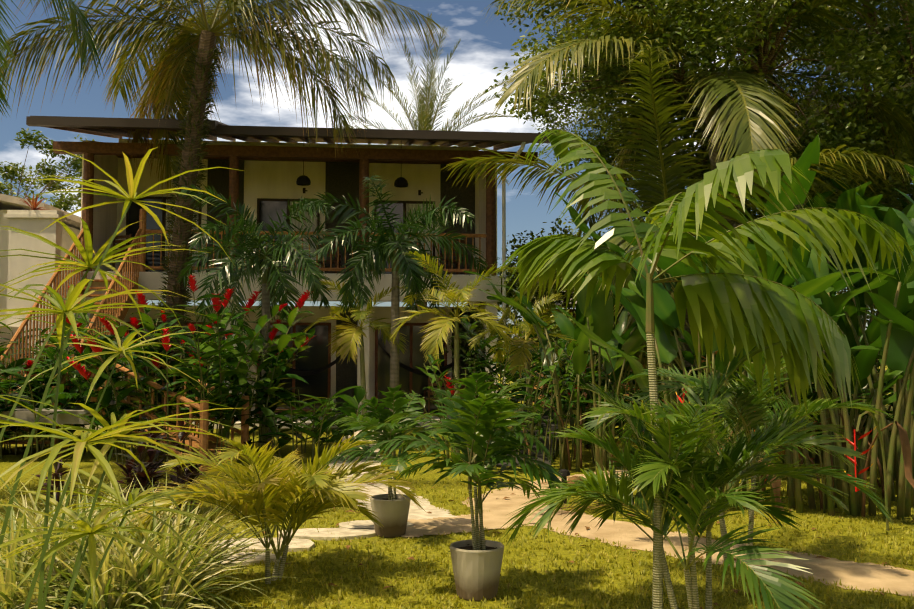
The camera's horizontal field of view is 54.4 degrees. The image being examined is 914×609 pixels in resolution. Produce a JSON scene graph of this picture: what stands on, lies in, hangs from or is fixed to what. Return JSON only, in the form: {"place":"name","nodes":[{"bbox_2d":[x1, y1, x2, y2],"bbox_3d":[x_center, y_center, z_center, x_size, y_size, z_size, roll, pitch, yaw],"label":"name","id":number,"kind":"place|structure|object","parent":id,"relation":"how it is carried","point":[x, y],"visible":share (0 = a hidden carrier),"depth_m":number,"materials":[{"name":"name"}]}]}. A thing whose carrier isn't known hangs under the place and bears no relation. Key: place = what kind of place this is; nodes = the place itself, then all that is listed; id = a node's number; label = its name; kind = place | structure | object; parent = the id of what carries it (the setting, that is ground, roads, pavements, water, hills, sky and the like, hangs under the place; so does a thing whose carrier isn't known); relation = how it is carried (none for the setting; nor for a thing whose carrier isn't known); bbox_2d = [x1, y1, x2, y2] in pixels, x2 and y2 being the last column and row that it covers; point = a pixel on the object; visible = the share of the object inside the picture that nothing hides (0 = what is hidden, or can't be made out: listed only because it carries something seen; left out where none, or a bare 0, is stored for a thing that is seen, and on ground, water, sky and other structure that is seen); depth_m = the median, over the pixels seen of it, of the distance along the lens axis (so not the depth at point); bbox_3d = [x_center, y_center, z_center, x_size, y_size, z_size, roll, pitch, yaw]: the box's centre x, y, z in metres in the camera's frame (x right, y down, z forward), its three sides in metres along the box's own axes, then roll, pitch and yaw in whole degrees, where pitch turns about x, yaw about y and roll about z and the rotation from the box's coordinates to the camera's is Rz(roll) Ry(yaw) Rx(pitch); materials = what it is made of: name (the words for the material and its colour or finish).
{"place":"outdoors","nodes":[
{"label":"outdoors","id":0,"kind":"place"},
{"bbox_2d":[0,194,80,427],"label":"wall","id":1,"kind":"structure","parent":0,"point":[15,212],"depth_m":19.12,"materials":[{"name":"beige paint"}]},
{"bbox_2d":[19,192,44,209],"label":"bromeliad plant","id":2,"kind":"object","parent":1,"relation":"on","point":[34,204],"visible":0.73,"depth_m":19.24,"materials":[{"name":"red plant"}]},
{"bbox_2d":[0,0,912,343],"label":"sky","id":3,"kind":"structure","parent":0,"point":[485,44],"materials":[{"name":"blue"}]},
{"bbox_2d":[0,359,913,608],"bbox_3d":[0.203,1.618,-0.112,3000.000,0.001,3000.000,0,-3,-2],"label":"lawn","id":4,"kind":"structure","parent":0,"point":[8,460],"depth_m":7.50,"materials":[{"name":"green plant"}]},
{"bbox_2d":[0,347,104,460],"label":"shrub","id":5,"kind":"object","parent":4,"relation":"on","point":[50,396],"visible":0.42,"depth_m":14.27,"materials":[{"name":"green plant"}]},
{"bbox_2d":[0,0,107,115],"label":"palm tree","id":6,"kind":"object","parent":4,"relation":"on","point":[83,49],"visible":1,"depth_m":10.87,"materials":[{"name":"green plant"}]},
{"bbox_2d":[0,322,110,453],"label":"shrub","id":7,"kind":"object","parent":4,"relation":"on","point":[50,354],"visible":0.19,"depth_m":14.75,"materials":[{"name":"green plant"}]},
{"bbox_2d":[0,127,199,304],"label":"tree","id":8,"kind":"object","parent":4,"relation":"on","point":[11,174],"visible":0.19,"depth_m":35.10,"materials":[{"name":"green plant"}]},
{"bbox_2d":[31,411,209,511],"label":"cordyline plants","id":9,"kind":"object","parent":4,"relation":"on","point":[151,466],"visible":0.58,"depth_m":8.76,"materials":[{"name":"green plant"}]},
{"bbox_2d":[0,351,248,470],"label":"wooden stairs","id":10,"kind":"structure","parent":4,"relation":"on","point":[191,439],"depth_m":13.62,"materials":[{"name":"brown wood"}]},
{"bbox_2d":[0,147,249,608],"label":"papyrus plant","id":11,"kind":"object","parent":4,"relation":"on","point":[119,429],"visible":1,"depth_m":3.11,"materials":[{"name":"green plant"}]},
{"bbox_2d":[0,468,300,608],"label":"variegated grass plants","id":12,"kind":"object","parent":4,"relation":"on","point":[131,576],"visible":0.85,"depth_m":5.27,"materials":[{"name":"green plant"}]},
{"bbox_2d":[49,275,315,465],"bbox_3d":[-4.337,1.043,14.194,4.109,2.747,4.129,0,-3,-2],"label":"ginger plant","id":13,"kind":"object","parent":4,"relation":"on","point":[217,373],"visible":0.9,"depth_m":13.57,"materials":[{"name":"green plant"}]},
{"bbox_2d":[0,0,450,413],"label":"tall palm","id":14,"kind":"object","parent":4,"relation":"on","point":[170,62],"visible":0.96,"depth_m":17.53,"materials":[{"name":"green plant"}]},
{"bbox_2d":[156,44,221,359],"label":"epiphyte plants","id":15,"kind":"object","parent":14,"relation":"attached to","point":[190,64],"visible":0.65,"depth_m":17.68,"materials":[{"name":"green plant"}]},
{"bbox_2d":[176,183,372,448],"bbox_3d":[-3.469,0.228,15.352,3.383,4.506,3.306,-1,-3,17],"label":"foxtail palm","id":16,"kind":"object","parent":4,"relation":"on","point":[271,275],"visible":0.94,"depth_m":15.22,"materials":[{"name":"green plant"}]},
{"bbox_2d":[0,116,549,454],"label":"building","id":17,"kind":"structure","parent":4,"relation":"on","point":[278,176],"depth_m":22.21,"materials":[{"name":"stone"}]},
{"bbox_2d":[112,234,477,419],"bbox_3d":[-3.654,0.564,20.456,8.618,4.400,2.803,0,-3,-8],"label":"porch furniture","id":18,"kind":"object","parent":17,"relation":"on","point":[326,367],"visible":0.25,"depth_m":21.37,"materials":[{"name":"brown wood"}]},
{"bbox_2d":[125,435,425,583],"bbox_3d":[-1.204,1.449,6.416,1.968,1.078,1.922,0,-3,-2],"label":"areca palm","id":19,"kind":"object","parent":4,"relation":"on","point":[282,492],"depth_m":6.22,"materials":[{"name":"plant"}]},
{"bbox_2d":[229,386,381,461],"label":"shrub","id":20,"kind":"object","parent":4,"relation":"on","point":[350,405],"visible":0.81,"depth_m":13.51,"materials":[{"name":"green plant"}]},
{"bbox_2d":[212,520,413,566],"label":"path stepping stones","id":21,"kind":"object","parent":4,"relation":"on","point":[359,528],"visible":0.5,"depth_m":7.76,"materials":[{"name":"beige stone"}]},
{"bbox_2d":[302,278,408,446],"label":"palm","id":22,"kind":"object","parent":4,"relation":"on","point":[351,338],"visible":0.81,"depth_m":15.41,"materials":[{"name":"green plant"}]},
{"bbox_2d":[287,174,488,449],"bbox_3d":[-1.205,0.198,15.424,3.605,4.571,3.472,0,-3,-2],"label":"foxtail palm","id":23,"kind":"object","parent":4,"relation":"on","point":[381,246],"visible":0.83,"depth_m":15.23,"materials":[{"name":"green plant"}]},
{"bbox_2d":[328,430,456,519],"bbox_3d":[-1.359,2.380,13.656,1.362,0.001,10.821,1,-3,-9],"label":"path paver","id":24,"kind":"object","parent":4,"relation":"on","point":[415,512],"visible":0.21,"depth_m":10.38,"materials":[{"name":"beige stone"}]},
{"bbox_2d":[323,384,462,537],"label":"potted palm","id":25,"kind":"object","parent":4,"relation":"on","point":[391,508],"visible":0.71,"depth_m":7.89,"materials":[{"name":"ceramic"}]},
{"bbox_2d":[332,13,515,306],"bbox_3d":[-1.295,-3.036,30.392,6.888,12.705,6.985,0,-3,-2],"label":"palm","id":26,"kind":"object","parent":4,"relation":"on","point":[426,113],"visible":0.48,"depth_m":30.07,"materials":[{"name":"green plant"}]},
{"bbox_2d":[389,251,516,454],"bbox_3d":[-0.026,0.795,13.854,2.075,3.202,2.230,0,-3,-2],"label":"palm","id":27,"kind":"object","parent":4,"relation":"on","point":[433,337],"visible":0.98,"depth_m":13.84,"materials":[{"name":"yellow plant"}]},
{"bbox_2d":[364,372,568,600],"bbox_3d":[0.044,1.205,5.983,1.345,1.504,1.226,0,-3,-2],"label":"potted palm","id":28,"kind":"object","parent":4,"relation":"on","point":[477,561],"visible":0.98,"depth_m":5.93,"materials":[{"name":"ceramic"}]},
{"bbox_2d":[402,510,539,536],"bbox_3d":[0.066,2.087,8.494,1.593,0.001,0.901,2,-4,-29],"label":"stepping stone","id":29,"kind":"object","parent":4,"relation":"on","point":[494,519],"visible":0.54,"depth_m":8.46,"materials":[{"name":"beige stone"}]},
{"bbox_2d":[415,340,598,470],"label":"ginger plant","id":30,"kind":"object","parent":4,"relation":"on","point":[451,389],"visible":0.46,"depth_m":12.71,"materials":[{"name":"green plant"}]},
{"bbox_2d":[469,293,577,442],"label":"palm","id":31,"kind":"object","parent":4,"relation":"on","point":[515,359],"visible":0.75,"depth_m":14.87,"materials":[{"name":"green plant"}]},
{"bbox_2d":[172,476,888,608],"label":"fallen leaves","id":32,"kind":"object","parent":4,"relation":"on","point":[572,561],"visible":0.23,"depth_m":7.40,"materials":[{"name":"brown plant"}]},
{"bbox_2d":[440,213,634,407],"bbox_3d":[2.352,0.247,21.826,5.877,5.228,4.763,0,-3,-2],"label":"tree","id":33,"kind":"object","parent":4,"relation":"on","point":[555,328],"visible":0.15,"depth_m":21.45,"materials":[{"name":"green plant"}]},
{"bbox_2d":[451,310,632,432],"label":"shrub","id":34,"kind":"object","parent":4,"relation":"on","point":[469,328],"visible":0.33,"depth_m":17.10,"materials":[{"name":"green plant"}]},
{"bbox_2d":[463,242,644,474],"bbox_3d":[1.670,0.780,12.608,2.806,3.119,3.494,-1,-3,16],"label":"heliconia plant","id":35,"kind":"object","parent":4,"relation":"on","point":[599,314],"visible":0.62,"depth_m":12.30,"materials":[{"name":"green plant"}]},
{"bbox_2d":[486,270,635,448],"bbox_3d":[2.614,0.661,15.614,4.027,3.672,3.411,0,-3,5],"label":"heliconia plant","id":36,"kind":"object","parent":4,"relation":"on","point":[565,325],"visible":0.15,"depth_m":15.36,"materials":[{"name":"green plant"}]},
{"bbox_2d":[536,469,642,512],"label":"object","id":37,"kind":"object","parent":4,"relation":"on","point":[564,473],"visible":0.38,"depth_m":9.61,"materials":[{"name":"brown plant"}]},
{"bbox_2d":[524,278,717,407],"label":"plant","id":38,"kind":"object","parent":4,"relation":"on","point":[542,375],"visible":0.04,"depth_m":27.09,"materials":[{"name":"green plant"}]},
{"bbox_2d":[594,238,679,440],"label":"heliconia plant","id":39,"kind":"object","parent":4,"relation":"on","point":[595,239],"depth_m":16.78,"materials":[{"name":"green plant"}]},
{"bbox_2d":[556,338,771,467],"bbox_3d":[3.243,1.390,13.511,3.774,1.978,3.256,2,-4,-30],"label":"shrub","id":40,"kind":"object","parent":4,"relation":"on","point":[689,357],"visible":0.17,"depth_m":12.96,"materials":[{"name":"green plant"}]},
{"bbox_2d":[441,46,913,405],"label":"coconut palm","id":41,"kind":"object","parent":4,"relation":"on","point":[653,154],"visible":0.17,"depth_m":13.45,"materials":[{"name":"green plant"}]},
{"bbox_2d":[502,338,867,608],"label":"areca palm","id":42,"kind":"object","parent":4,"relation":"on","point":[682,447],"visible":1,"depth_m":5.05,"materials":[{"name":"plant"}]},
{"bbox_2d":[481,0,913,368],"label":"coconut palm","id":43,"kind":"object","parent":4,"relation":"on","point":[758,134],"visible":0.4,"depth_m":13.69,"materials":[{"name":"green plant"}]},
{"bbox_2d":[485,0,913,241],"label":"tree","id":44,"kind":"object","parent":4,"relation":"on","point":[850,133],"visible":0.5,"depth_m":14.68,"materials":[{"name":"green plant"}]},
{"bbox_2d":[496,129,913,608],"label":"slender palm","id":45,"kind":"object","parent":4,"relation":"on","point":[749,312],"visible":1,"depth_m":5.22,"materials":[{"name":"plant"}]},
{"bbox_2d":[554,192,869,462],"bbox_3d":[3.262,0.436,12.086,4.036,3.729,3.637,0,-3,-2],"label":"heliconia plant","id":46,"kind":"object","parent":4,"relation":"on","point":[583,226],"visible":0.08,"depth_m":11.66,"materials":[{"name":"green plant"}]},
{"bbox_2d":[676,366,748,514],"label":"heliconia flower","id":47,"kind":"object","parent":4,"relation":"on","point":[680,400],"visible":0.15,"depth_m":8.84,"materials":[{"name":"red plant"}]},
{"bbox_2d":[523,0,913,381],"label":"tree","id":48,"kind":"object","parent":4,"relation":"on","point":[554,118],"visible":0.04,"depth_m":20.77,"materials":[{"name":"green plant"}]},
{"bbox_2d":[584,190,863,457],"bbox_3d":[4.301,0.459,14.868,4.522,4.200,4.330,0,-3,-2],"label":"heliconia plant","id":49,"kind":"object","parent":4,"relation":"on","point":[824,195],"visible":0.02,"depth_m":13.52,"materials":[{"name":"green plant"}]},
{"bbox_2d":[555,250,895,515],"bbox_3d":[2.841,0.818,9.593,3.626,3.084,2.729,-2,-4,29],"label":"heliconia plant","id":50,"kind":"object","parent":4,"relation":"on","point":[667,344],"visible":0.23,"depth_m":9.73,"materials":[{"name":"green plant"}]},
{"bbox_2d":[580,347,893,564],"bbox_3d":[2.070,1.125,7.111,2.360,1.798,2.250,0,-3,-2],"label":"areca palm","id":51,"kind":"object","parent":4,"relation":"on","point":[742,406],"visible":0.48,"depth_m":6.69,"materials":[{"name":"plant"}]},
{"bbox_2d":[622,133,913,496],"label":"banana plant","id":52,"kind":"object","parent":4,"relation":"on","point":[810,155],"visible":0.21,"depth_m":9.41,"materials":[{"name":"green plant"}]},
{"bbox_2d":[647,198,913,521],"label":"heliconia plant","id":53,"kind":"object","parent":4,"relation":"on","point":[856,502],"visible":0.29,"depth_m":8.91,"materials":[{"name":"green plant"}]},
{"bbox_2d":[712,190,913,507],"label":"plant","id":54,"kind":"object","parent":4,"relation":"on","point":[900,347],"visible":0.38,"depth_m":9.41,"materials":[{"name":"green plant"}]},
{"bbox_2d":[718,175,913,478],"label":"heliconia plant","id":55,"kind":"object","parent":4,"relation":"on","point":[860,200],"visible":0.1,"depth_m":11.72,"materials":[{"name":"green plant"}]},
{"bbox_2d":[731,0,913,207],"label":"tree","id":56,"kind":"object","parent":4,"relation":"on","point":[827,8],"visible":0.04,"depth_m":20.33,"materials":[{"name":"green plant"}]},
{"bbox_2d":[738,349,912,476],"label":"ginger plant","id":57,"kind":"object","parent":4,"relation":"on","point":[809,395],"visible":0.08,"depth_m":12.10,"materials":[{"name":"green plant"}]},
{"bbox_2d":[769,204,882,431],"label":"heliconia plant","id":58,"kind":"object","parent":4,"relation":"on","point":[863,261],"depth_m":16.56,"materials":[{"name":"green plant"}]},
{"bbox_2d":[774,318,902,404],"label":"ginger plant","id":59,"kind":"object","parent":4,"relation":"on","point":[877,367],"visible":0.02,"depth_m":17.76,"materials":[{"name":"green plant"}]},
{"bbox_2d":[774,300,911,497],"bbox_3d":[4.790,1.279,10.821,2.249,2.674,3.401,0,-3,-2],"label":"heliconia plant","id":60,"kind":"object","parent":4,"relation":"on","point":[865,360],"visible":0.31,"depth_m":10.34,"materials":[{"name":"green plant"}]},
{"bbox_2d":[777,181,913,463],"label":"heliconia plant","id":61,"kind":"object","parent":4,"relation":"on","point":[846,200],"visible":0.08,"depth_m":13.04,"materials":[{"name":"green plant"}]},
{"bbox_2d":[782,8,913,212],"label":"tree","id":62,"kind":"object","parent":4,"relation":"on","point":[880,181],"visible":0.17,"depth_m":16.50,"materials":[{"name":"green plant"}]},
{"bbox_2d":[844,411,888,530],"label":"heliconia flower","id":63,"kind":"object","parent":4,"relation":"on","point":[866,451],"visible":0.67,"depth_m":7.97,"materials":[{"name":"red plant"}]},
{"bbox_2d":[827,176,913,394],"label":"heliconia plant","id":64,"kind":"object","parent":4,"relation":"on","point":[880,214],"visible":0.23,"depth_m":14.30,"materials":[{"name":"green plant"}]},
{"bbox_2d":[839,107,908,323],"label":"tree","id":65,"kind":"object","parent":4,"relation":"on","point":[868,311],"depth_m":25.55,"materials":[{"name":"green plant"}]},
{"bbox_2d":[859,164,913,336],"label":"heliconia plant","id":66,"kind":"object","parent":4,"relation":"on","point":[886,308],"visible":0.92,"depth_m":8.68,"materials":[{"name":"green plant"}]},
{"bbox_2d":[494,408,566,465],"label":"shrub","id":67,"kind":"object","parent":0,"point":[540,454],"depth_m":14.87,"materials":[{"name":"green plant"}]},
{"bbox_2d":[462,470,913,595],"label":"garden path","id":68,"kind":"structure","parent":0,"point":[869,576],"depth_m":7.49,"materials":[{"name":"beige stone"}]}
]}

